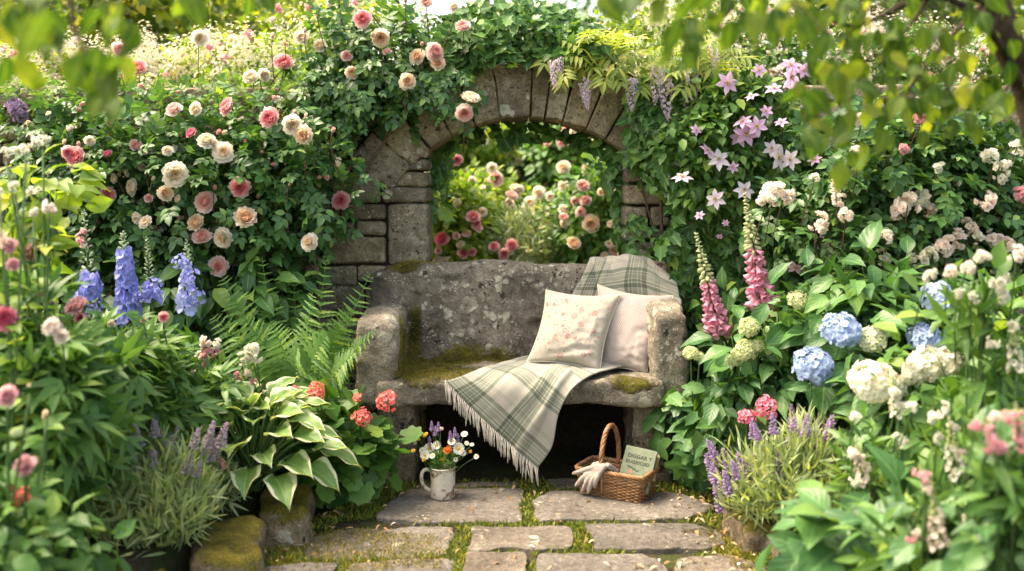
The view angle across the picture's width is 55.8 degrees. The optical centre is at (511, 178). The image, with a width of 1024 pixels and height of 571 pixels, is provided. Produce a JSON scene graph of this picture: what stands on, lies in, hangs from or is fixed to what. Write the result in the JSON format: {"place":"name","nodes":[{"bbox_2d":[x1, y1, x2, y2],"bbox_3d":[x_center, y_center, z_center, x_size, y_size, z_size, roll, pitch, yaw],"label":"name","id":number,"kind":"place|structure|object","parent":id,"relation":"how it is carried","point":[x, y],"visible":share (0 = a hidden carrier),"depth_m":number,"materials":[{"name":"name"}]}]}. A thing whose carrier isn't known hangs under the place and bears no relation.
{"place":"outdoors","nodes":[
{"label":"outdoors","id":0,"kind":"place"},
{"bbox_2d":[52,426,281,570],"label":"soil","id":1,"kind":"structure","parent":0,"point":[171,559],"depth_m":3.60,"materials":[{"name":"brown soil"}]},
{"bbox_2d":[0,383,33,519],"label":"tall flower","id":2,"kind":"object","parent":1,"relation":"on","point":[8,396],"visible":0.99,"depth_m":2.70,"materials":[{"name":"green plant"}]},
{"bbox_2d":[0,144,44,504],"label":"tall flower","id":3,"kind":"object","parent":1,"relation":"on","point":[7,300],"visible":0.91,"depth_m":3.00,"materials":[{"name":"green plant"}]},
{"bbox_2d":[3,410,49,550],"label":"tall flower","id":4,"kind":"object","parent":1,"relation":"on","point":[28,463],"visible":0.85,"depth_m":2.75,"materials":[{"name":"pink plant"}]},
{"bbox_2d":[10,484,42,552],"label":"tall flower","id":5,"kind":"object","parent":1,"relation":"on","point":[18,492],"visible":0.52,"depth_m":2.78,"materials":[{"name":"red plant"}]},
{"bbox_2d":[0,135,75,553],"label":"tall flower","id":6,"kind":"object","parent":1,"relation":"on","point":[44,281],"visible":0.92,"depth_m":3.20,"materials":[{"name":"green plant"}]},
{"bbox_2d":[16,412,70,536],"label":"tall flower","id":7,"kind":"object","parent":1,"relation":"on","point":[34,442],"visible":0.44,"depth_m":2.90,"materials":[{"name":"green plant"}]},
{"bbox_2d":[0,135,113,317],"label":"bright perennial","id":8,"kind":"object","parent":1,"relation":"on","point":[77,194],"visible":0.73,"depth_m":3.65,"materials":[{"name":"green plant"}]},
{"bbox_2d":[0,456,135,570],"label":"ground cover plant","id":9,"kind":"object","parent":1,"relation":"on","point":[17,547],"visible":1,"depth_m":2.68,"materials":[{"name":"green plant"}]},
{"bbox_2d":[74,209,103,318],"bbox_3d":[-1.955,0.771,4.389,0.434,1.261,0.413,0,0,-39],"label":"delphinium","id":10,"kind":"object","parent":1,"relation":"on","point":[92,290],"visible":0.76,"depth_m":4.38,"materials":[{"name":"blue plant"}]},
{"bbox_2d":[0,237,186,557],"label":"peony","id":11,"kind":"object","parent":1,"relation":"on","point":[76,371],"visible":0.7,"depth_m":3.19,"materials":[{"name":"green plant"}]},
{"bbox_2d":[52,411,170,545],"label":"leafy perennial","id":12,"kind":"object","parent":1,"relation":"on","point":[82,507],"visible":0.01,"depth_m":3.54,"materials":[{"name":"green plant"}]},
{"bbox_2d":[113,230,143,327],"bbox_3d":[-1.812,0.819,4.415,0.440,1.166,0.426,0,0,35],"label":"delphinium","id":13,"kind":"object","parent":1,"relation":"on","point":[126,285],"visible":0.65,"depth_m":4.37,"materials":[{"name":"blue plant"}]},
{"bbox_2d":[24,243,250,460],"bbox_3d":[-1.598,0.825,3.830,1.083,1.155,0.764,0,0,0],"label":"peony","id":14,"kind":"object","parent":1,"relation":"on","point":[167,404],"visible":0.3,"depth_m":3.82,"materials":[{"name":"green plant"}]},
{"bbox_2d":[135,236,165,330],"bbox_3d":[-1.683,0.833,4.402,0.528,1.139,0.398,0,0,0],"label":"delphinium","id":15,"kind":"object","parent":1,"relation":"on","point":[150,292],"visible":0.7,"depth_m":4.38,"materials":[{"name":"blue plant"}]},
{"bbox_2d":[83,418,241,559],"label":"lavender","id":16,"kind":"object","parent":1,"relation":"on","point":[169,502],"visible":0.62,"depth_m":3.56,"materials":[{"name":"green plant"}]},
{"bbox_2d":[17,218,329,364],"bbox_3d":[-1.873,0.777,4.932,1.939,1.252,0.652,0,0,0],"label":"dark shrub","id":17,"kind":"object","parent":1,"relation":"on","point":[213,304],"visible":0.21,"depth_m":4.83,"materials":[{"name":"green plant"}]},
{"bbox_2d":[144,339,250,474],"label":"leafy perennial","id":18,"kind":"object","parent":1,"relation":"on","point":[211,378],"visible":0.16,"depth_m":4.08,"materials":[{"name":"green plant"}]},
{"bbox_2d":[171,239,233,462],"bbox_3d":[-1.490,0.839,4.393,0.445,1.127,0.339,0,0,19],"label":"delphinium","id":19,"kind":"object","parent":1,"relation":"on","point":[186,277],"visible":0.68,"depth_m":4.37,"materials":[{"name":"blue plant"}]},
{"bbox_2d":[192,335,242,453],"bbox_3d":[-1.355,1.046,4.324,0.378,0.712,0.271,0,0,0],"label":"phlox","id":20,"kind":"object","parent":1,"relation":"on","point":[210,350],"visible":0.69,"depth_m":4.27,"materials":[{"name":"pink plant"}]},
{"bbox_2d":[198,437,260,519],"bbox_3d":[-1.215,1.225,3.922,0.308,0.356,0.294,0,0,33],"label":"dianthus","id":21,"kind":"object","parent":1,"relation":"on","point":[229,489],"visible":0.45,"depth_m":3.89,"materials":[{"name":"green plant"}]},
{"bbox_2d":[217,342,283,461],"bbox_3d":[-1.170,1.063,4.287,0.311,0.678,0.275,0,0,-43],"label":"phlox","id":22,"kind":"object","parent":1,"relation":"on","point":[249,349],"visible":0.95,"depth_m":4.26,"materials":[{"name":"green plant"}]},
{"bbox_2d":[178,376,361,511],"bbox_3d":[-1.121,1.122,4.194,0.930,0.465,0.817,0,0,0],"label":"hosta","id":23,"kind":"object","parent":1,"relation":"on","point":[310,428],"visible":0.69,"depth_m":4.10,"materials":[{"name":"green plant"}]},
{"bbox_2d":[209,260,375,437],"bbox_3d":[-1.031,0.905,4.635,0.798,1.035,0.541,0,0,0],"label":"fern","id":24,"kind":"object","parent":1,"relation":"on","point":[309,356],"visible":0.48,"depth_m":4.60,"materials":[{"name":"green plant"}]},
{"bbox_2d":[226,375,422,508],"bbox_3d":[-0.872,1.226,4.463,0.849,0.652,0.504,0,0,20],"label":"geranium","id":25,"kind":"object","parent":1,"relation":"on","point":[371,441],"visible":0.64,"depth_m":4.36,"materials":[{"name":"green plant"}]},
{"bbox_2d":[264,478,766,570],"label":"path","id":26,"kind":"structure","parent":0,"point":[640,539],"depth_m":4.03,"materials":[{"name":"grey stone"}]},
{"bbox_2d":[420,464,455,500],"bbox_3d":[-0.336,1.409,4.502,0.153,0.142,0.122,0,0,25],"label":"enamel mug","id":27,"kind":"object","parent":26,"relation":"on","point":[442,487],"visible":0.91,"depth_m":4.45,"materials":[{"name":"white metal"}]},
{"bbox_2d":[411,421,478,475],"bbox_3d":[-0.309,1.277,4.494,0.313,0.307,0.140,0,0,0],"label":"wildflower posy","id":28,"kind":"object","parent":27,"relation":"in","point":[458,448],"visible":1,"depth_m":4.48,"materials":[{"name":"multicoloured plant"}]},
{"bbox_2d":[265,480,754,570],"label":"leaf litter","id":29,"kind":"object","parent":26,"relation":"on","point":[534,492],"visible":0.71,"depth_m":4.06,"materials":[{"name":"brown plant"}]},
{"bbox_2d":[264,526,771,570],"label":"moss cushion","id":30,"kind":"object","parent":26,"relation":"on","point":[403,549],"visible":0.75,"depth_m":3.84,"materials":[{"name":"green plant"}]},
{"bbox_2d":[264,476,772,570],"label":"moss","id":31,"kind":"object","parent":26,"relation":"on","point":[389,489],"visible":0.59,"depth_m":4.16,"materials":[{"name":"green plant"}]},
{"bbox_2d":[574,423,659,502],"bbox_3d":[0.493,1.316,4.537,0.366,0.326,0.228,0,0,30],"label":"wicker basket","id":32,"kind":"object","parent":26,"relation":"on","point":[614,485],"visible":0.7,"depth_m":4.46,"materials":[{"name":"brown wicker"}]},
{"bbox_2d":[572,461,617,493],"bbox_3d":[0.386,1.386,4.478,0.213,0.152,0.092,0,0,0],"label":"garden glove","id":33,"kind":"object","parent":32,"relation":"on","point":[593,472],"visible":0.99,"depth_m":4.46,"materials":[{"name":"white fabric"}]},
{"bbox_2d":[620,445,657,494],"bbox_3d":[0.582,1.352,4.492,0.167,0.192,0.130,0,0,24],"label":"green book","id":34,"kind":"object","parent":32,"relation":"in","point":[637,461],"visible":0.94,"depth_m":4.50,"materials":[{"name":"paper"}]},
{"bbox_2d":[652,455,659,482],"bbox_3d":[0.613,1.346,4.529,0.147,0.131,0.089,0,0,20],"label":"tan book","id":35,"kind":"object","parent":32,"relation":"in","point":[656,465],"visible":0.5,"depth_m":4.50,"materials":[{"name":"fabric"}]},
{"bbox_2d":[266,221,767,570],"bbox_3d":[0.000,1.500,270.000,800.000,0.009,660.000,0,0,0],"label":"ground","id":36,"kind":"structure","parent":0,"point":[490,463],"depth_m":4.93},
{"bbox_2d":[0,30,127,86],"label":"flowering shrub","id":37,"kind":"object","parent":36,"relation":"on","point":[54,62],"visible":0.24,"depth_m":6.04,"materials":[{"name":"yellow plant"}]},
{"bbox_2d":[0,25,214,87],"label":"hedge","id":38,"kind":"object","parent":36,"relation":"on","point":[85,37],"depth_m":9.22,"materials":[{"name":"green plant"}]},
{"bbox_2d":[0,0,275,130],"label":"overhanging tree","id":39,"kind":"object","parent":36,"relation":"on","point":[92,74],"visible":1,"depth_m":1.96,"materials":[{"name":"green plant"}]},
{"bbox_2d":[52,20,233,87],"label":"flowering shrub","id":40,"kind":"object","parent":36,"relation":"on","point":[153,64],"visible":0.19,"depth_m":6.07,"materials":[{"name":"beige plant"}]},
{"bbox_2d":[0,0,298,83],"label":"tree","id":41,"kind":"object","parent":36,"relation":"on","point":[156,15],"visible":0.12,"depth_m":9.93,"materials":[{"name":"green plant"}]},
{"bbox_2d":[188,515,266,570],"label":"edging stone","id":42,"kind":"object","parent":36,"relation":"on","point":[237,543],"visible":0.95,"depth_m":3.55,"materials":[{"name":"green stone"}]},
{"bbox_2d":[146,13,327,88],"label":"flowering shrub","id":43,"kind":"object","parent":36,"relation":"on","point":[247,58],"visible":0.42,"depth_m":6.04,"materials":[{"name":"green plant"}]},
{"bbox_2d":[189,0,332,74],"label":"tree","id":44,"kind":"object","parent":36,"relation":"on","point":[300,8],"visible":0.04,"depth_m":12.73,"materials":[{"name":"green plant"}]},
{"bbox_2d":[187,0,385,81],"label":"tree","id":45,"kind":"object","parent":36,"relation":"on","point":[296,1],"depth_m":18.72,"materials":[{"name":"green plant"}]},
{"bbox_2d":[259,480,315,550],"bbox_3d":[-0.954,1.453,4.108,0.234,0.279,0.478,0,0,-9],"label":"edging stone","id":46,"kind":"object","parent":36,"relation":"on","point":[286,527],"visible":0.58,"depth_m":3.91,"materials":[{"name":"grey stone"}]},
{"bbox_2d":[272,0,431,85],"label":"flowering shrub","id":47,"kind":"object","parent":36,"relation":"on","point":[357,6],"visible":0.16,"depth_m":6.42,"materials":[{"name":"green plant"}]},
{"bbox_2d":[428,154,518,261],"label":"rose bush","id":48,"kind":"object","parent":36,"relation":"on","point":[464,237],"visible":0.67,"depth_m":6.64,"materials":[{"name":"green plant"}]},
{"bbox_2d":[424,121,526,180],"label":"rose bush","id":49,"kind":"object","parent":36,"relation":"on","point":[486,154],"visible":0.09,"depth_m":9.75,"materials":[{"name":"green plant"}]},
{"bbox_2d":[451,157,530,259],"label":"rose bush","id":50,"kind":"object","parent":36,"relation":"on","point":[512,190],"visible":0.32,"depth_m":8.15,"materials":[{"name":"green plant"}]},
{"bbox_2d":[0,55,1023,447],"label":"garden wall","id":51,"kind":"structure","parent":36,"relation":"on","point":[398,227],"depth_m":5.35,"materials":[{"name":"stone"}]},
{"bbox_2d":[0,98,28,146],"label":"lilac spike","id":52,"kind":"object","parent":51,"relation":"on","point":[15,104],"visible":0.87,"depth_m":5.28,"materials":[{"name":"purple plant"}]},
{"bbox_2d":[0,29,392,371],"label":"climbing rose","id":53,"kind":"object","parent":51,"relation":"attached to","point":[237,150],"visible":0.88,"depth_m":4.88,"materials":[{"name":"green plant"}]},
{"bbox_2d":[252,185,333,349],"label":"creeper","id":54,"kind":"object","parent":51,"relation":"attached to","point":[311,278],"visible":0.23,"depth_m":5.17,"materials":[{"name":"green plant"}]},
{"bbox_2d":[279,0,486,335],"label":"climbing rose","id":55,"kind":"object","parent":51,"relation":"attached to","point":[374,83],"visible":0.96,"depth_m":5.13,"materials":[{"name":"green plant"}]},
{"bbox_2d":[412,0,624,224],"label":"ivy","id":56,"kind":"object","parent":51,"relation":"attached to","point":[503,32],"visible":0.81,"depth_m":5.23,"materials":[{"name":"green plant"}]},
{"bbox_2d":[523,28,761,235],"bbox_3d":[0.674,0.413,5.125,1.334,2.443,0.495,0,0,0],"label":"wisteria","id":57,"kind":"object","parent":51,"relation":"attached to","point":[613,40],"visible":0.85,"depth_m":5.06,"materials":[{"name":"green plant"}]},
{"bbox_2d":[579,62,843,382],"bbox_3d":[1.136,0.420,5.195,1.629,2.110,0.568,0,0,17],"label":"ivy","id":58,"kind":"object","parent":51,"relation":"attached to","point":[674,247],"visible":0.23,"depth_m":5.16,"materials":[{"name":"green plant"}]},
{"bbox_2d":[354,259,689,485],"bbox_3d":[0.040,0.993,4.978,1.656,1.121,0.709,0,0,0],"label":"stone bench","id":59,"kind":"object","parent":36,"relation":"on","point":[435,324],"visible":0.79,"depth_m":5.09,"materials":[{"name":"grey stone"}]},
{"bbox_2d":[445,254,681,485],"bbox_3d":[0.297,0.927,4.904,1.378,1.040,0.537,0,0,-36],"label":"plaid blanket","id":60,"kind":"object","parent":59,"relation":"on","point":[517,403],"visible":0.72,"depth_m":4.58,"materials":[{"name":"fabric"}]},
{"bbox_2d":[526,289,621,368],"bbox_3d":[0.312,0.764,4.862,0.463,0.385,0.235,0,0,11],"label":"floral cushion","id":61,"kind":"object","parent":60,"relation":"on","point":[573,329],"visible":1,"depth_m":4.81,"materials":[{"name":"fabric"}]},
{"bbox_2d":[597,284,673,371],"bbox_3d":[0.616,0.764,4.904,0.395,0.428,0.212,0,0,13],"label":"pink cushion","id":62,"kind":"object","parent":59,"relation":"on","point":[626,344],"visible":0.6,"depth_m":4.85,"materials":[{"name":"beige fabric"}]},
{"bbox_2d":[492,118,552,260],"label":"rose bush","id":63,"kind":"object","parent":36,"relation":"on","point":[520,168],"visible":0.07,"depth_m":10.88,"materials":[{"name":"green plant"}]},
{"bbox_2d":[486,200,569,263],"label":"silver plant","id":64,"kind":"object","parent":36,"relation":"on","point":[518,227],"visible":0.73,"depth_m":6.85,"materials":[{"name":"green plant"}]},
{"bbox_2d":[510,180,587,262],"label":"rose bush","id":65,"kind":"object","parent":36,"relation":"on","point":[538,193],"visible":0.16,"depth_m":7.75,"materials":[{"name":"plant"}]},
{"bbox_2d":[517,123,607,213],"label":"rose bush","id":66,"kind":"object","parent":36,"relation":"on","point":[554,152],"visible":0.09,"depth_m":8.94,"materials":[{"name":"green plant"}]},
{"bbox_2d":[529,152,621,263],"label":"rose bush","id":67,"kind":"object","parent":36,"relation":"on","point":[578,223],"visible":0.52,"depth_m":6.70,"materials":[{"name":"green plant"}]},
{"bbox_2d":[541,0,666,69],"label":"tree","id":68,"kind":"object","parent":36,"relation":"on","point":[588,3],"depth_m":19.85,"materials":[{"name":"green plant"}]},
{"bbox_2d":[591,0,748,90],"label":"flowering shrub","id":69,"kind":"object","parent":36,"relation":"on","point":[634,22],"visible":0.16,"depth_m":6.46,"materials":[{"name":"green plant"}]},
{"bbox_2d":[606,0,794,81],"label":"tree","id":70,"kind":"object","parent":36,"relation":"on","point":[657,36],"visible":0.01,"depth_m":14.38,"materials":[{"name":"green plant"}]},
{"bbox_2d":[722,501,780,555],"bbox_3d":[0.997,1.485,3.973,0.201,0.245,0.372,0,0,-7],"label":"edging stone","id":71,"kind":"object","parent":36,"relation":"on","point":[748,536],"visible":0.36,"depth_m":3.85,"materials":[{"name":"beige stone"}]},
{"bbox_2d":[693,0,838,84],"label":"flowering shrub","id":72,"kind":"object","parent":36,"relation":"on","point":[775,59],"visible":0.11,"depth_m":6.16,"materials":[{"name":"green plant"}]},
{"bbox_2d":[772,533,799,557],"bbox_3d":[1.119,1.450,3.552,0.206,0.223,0.368,0,0,-10],"label":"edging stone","id":73,"kind":"object","parent":36,"relation":"on","point":[775,552],"visible":0.03,"depth_m":3.67,"materials":[{"name":"beige stone"}]},
{"bbox_2d":[597,0,1023,192],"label":"overhanging tree","id":74,"kind":"object","parent":36,"relation":"on","point":[999,24],"visible":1,"depth_m":2.45,"materials":[{"name":"green plant"}]},
{"bbox_2d":[744,38,1005,84],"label":"hedge","id":75,"kind":"object","parent":36,"relation":"on","point":[785,51],"depth_m":9.45,"materials":[{"name":"green plant"}]},
{"bbox_2d":[794,4,988,84],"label":"flowering shrub","id":76,"kind":"object","parent":36,"relation":"on","point":[874,74],"visible":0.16,"depth_m":6.22,"materials":[{"name":"green plant"}]},
{"bbox_2d":[760,0,1023,61],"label":"tree","id":77,"kind":"object","parent":36,"relation":"on","point":[938,14],"visible":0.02,"depth_m":10.53,"materials":[{"name":"green plant"}]},
{"bbox_2d":[827,462,980,570],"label":"snapdragon","id":78,"kind":"object","parent":36,"relation":"on","point":[919,561],"visible":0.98,"depth_m":2.64,"materials":[{"name":"green plant"}]},
{"bbox_2d":[875,0,1023,58],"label":"tree","id":79,"kind":"object","parent":36,"relation":"on","point":[1018,3],"depth_m":13.22,"materials":[{"name":"green plant"}]},
{"bbox_2d":[883,0,1023,31],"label":"tree","id":80,"kind":"object","parent":36,"relation":"on","point":[934,15],"visible":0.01,"depth_m":22.19,"materials":[{"name":"green plant"}]},
{"bbox_2d":[883,16,1023,85],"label":"flowering shrub","id":81,"kind":"object","parent":36,"relation":"on","point":[976,52],"visible":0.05,"depth_m":6.30,"materials":[{"name":"green plant"}]},
{"bbox_2d":[946,402,1023,570],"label":"snapdragon","id":82,"kind":"object","parent":36,"relation":"on","point":[1012,501],"visible":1,"depth_m":2.41,"materials":[{"name":"green plant"}]},
{"bbox_2d":[174,0,1023,61],"label":"sky","id":83,"kind":"structure","parent":0,"point":[438,7],"materials":[{"name":"white"}]},
{"bbox_2d":[719,420,978,533],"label":"soil","id":84,"kind":"structure","parent":0,"point":[871,496],"depth_m":4.15,"materials":[{"name":"brown soil"}]},
{"bbox_2d":[642,378,733,496],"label":"lobed leaf plant","id":85,"kind":"object","parent":84,"relation":"on","point":[683,469],"visible":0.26,"depth_m":4.57,"materials":[{"name":"green plant"}]},
{"bbox_2d":[692,232,775,476],"bbox_3d":[1.125,0.867,4.540,0.593,1.231,0.443,0,0,0],"label":"foxglove","id":86,"kind":"object","parent":84,"relation":"on","point":[715,321],"visible":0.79,"depth_m":4.53,"materials":[{"name":"pink plant"}]},
{"bbox_2d":[644,58,836,290],"bbox_3d":[1.193,0.509,5.038,1.007,2.235,0.495,0,0,0],"label":"clematis","id":87,"kind":"object","parent":84,"relation":"on","point":[745,102],"visible":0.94,"depth_m":4.95,"materials":[{"name":"green plant"}]},
{"bbox_2d":[665,360,838,482],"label":"leafy perennial","id":88,"kind":"object","parent":84,"relation":"on","point":[717,416],"visible":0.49,"depth_m":4.29,"materials":[{"name":"green plant"}]},
{"bbox_2d":[680,261,831,424],"bbox_3d":[1.145,0.887,4.423,0.815,1.031,0.554,0,0,-25],"label":"hydrangea","id":89,"kind":"object","parent":84,"relation":"on","point":[725,363],"visible":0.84,"depth_m":4.31,"materials":[{"name":"green plant"}]},
{"bbox_2d":[725,394,788,460],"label":"geranium","id":90,"kind":"object","parent":84,"relation":"on","point":[769,402],"visible":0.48,"depth_m":4.14,"materials":[{"name":"pink plant"}]},
{"bbox_2d":[704,401,868,532],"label":"lavender","id":91,"kind":"object","parent":84,"relation":"on","point":[801,452],"visible":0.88,"depth_m":3.85,"materials":[{"name":"green plant"}]},
{"bbox_2d":[742,192,830,418],"bbox_3d":[1.251,0.743,4.530,0.527,1.360,0.377,0,0,30],"label":"foxglove","id":92,"kind":"object","parent":84,"relation":"on","point":[756,280],"visible":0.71,"depth_m":4.53,"materials":[{"name":"pink plant"}]},
{"bbox_2d":[686,227,1012,429],"bbox_3d":[1.747,0.812,4.933,1.674,1.182,0.594,0,0,0],"label":"dark shrub","id":93,"kind":"object","parent":84,"relation":"on","point":[727,300],"visible":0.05,"depth_m":4.92,"materials":[{"name":"green plant"}]},
{"bbox_2d":[774,247,932,342],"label":"hydrangea","id":94,"kind":"object","parent":84,"relation":"on","point":[887,266],"visible":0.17,"depth_m":4.25,"materials":[{"name":"green plant"}]},
{"bbox_2d":[755,443,961,570],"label":"leaf plant","id":95,"kind":"object","parent":84,"relation":"on","point":[812,516],"visible":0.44,"depth_m":2.85,"materials":[{"name":"green plant"}]},
{"bbox_2d":[766,220,959,468],"bbox_3d":[1.681,0.791,4.199,1.202,1.222,0.865,0,0,0],"label":"hydrangea","id":96,"kind":"object","parent":84,"relation":"on","point":[849,325],"visible":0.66,"depth_m":4.09,"materials":[{"name":"green plant"}]},
{"bbox_2d":[738,80,1023,318],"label":"shrub rose","id":97,"kind":"object","parent":84,"relation":"on","point":[947,201],"visible":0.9,"depth_m":4.52,"materials":[{"name":"green plant"}]},
{"bbox_2d":[822,375,945,508],"bbox_3d":[1.240,1.023,3.230,0.400,0.758,0.432,0,0,36],"label":"snapdragon","id":98,"kind":"object","parent":84,"relation":"on","point":[853,449],"visible":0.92,"depth_m":3.20,"materials":[{"name":"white plant"}]},
{"bbox_2d":[822,344,966,476],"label":"hydrangea","id":99,"kind":"object","parent":84,"relation":"on","point":[869,385],"visible":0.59,"depth_m":3.60,"materials":[{"name":"white plant"}]},
{"bbox_2d":[857,240,1023,516],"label":"leafy perennial","id":100,"kind":"object","parent":84,"relation":"on","point":[1002,263],"visible":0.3,"depth_m":3.47,"materials":[{"name":"green plant"}]},
{"bbox_2d":[889,377,1000,523],"bbox_3d":[1.366,1.016,2.984,0.376,0.773,0.363,0,0,32],"label":"snapdragon","id":101,"kind":"object","parent":84,"relation":"on","point":[933,466],"visible":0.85,"depth_m":2.93,"materials":[{"name":"green plant"}]},
{"bbox_2d":[882,402,1023,570],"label":"leaf plant","id":102,"kind":"object","parent":84,"relation":"on","point":[974,555],"visible":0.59,"depth_m":2.46,"materials":[{"name":"green plant"}]},
{"bbox_2d":[910,244,1023,518],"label":"snapdragon","id":103,"kind":"object","parent":84,"relation":"on","point":[975,323],"visible":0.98,"depth_m":3.15,"materials":[{"name":"green plant"}]}
]}

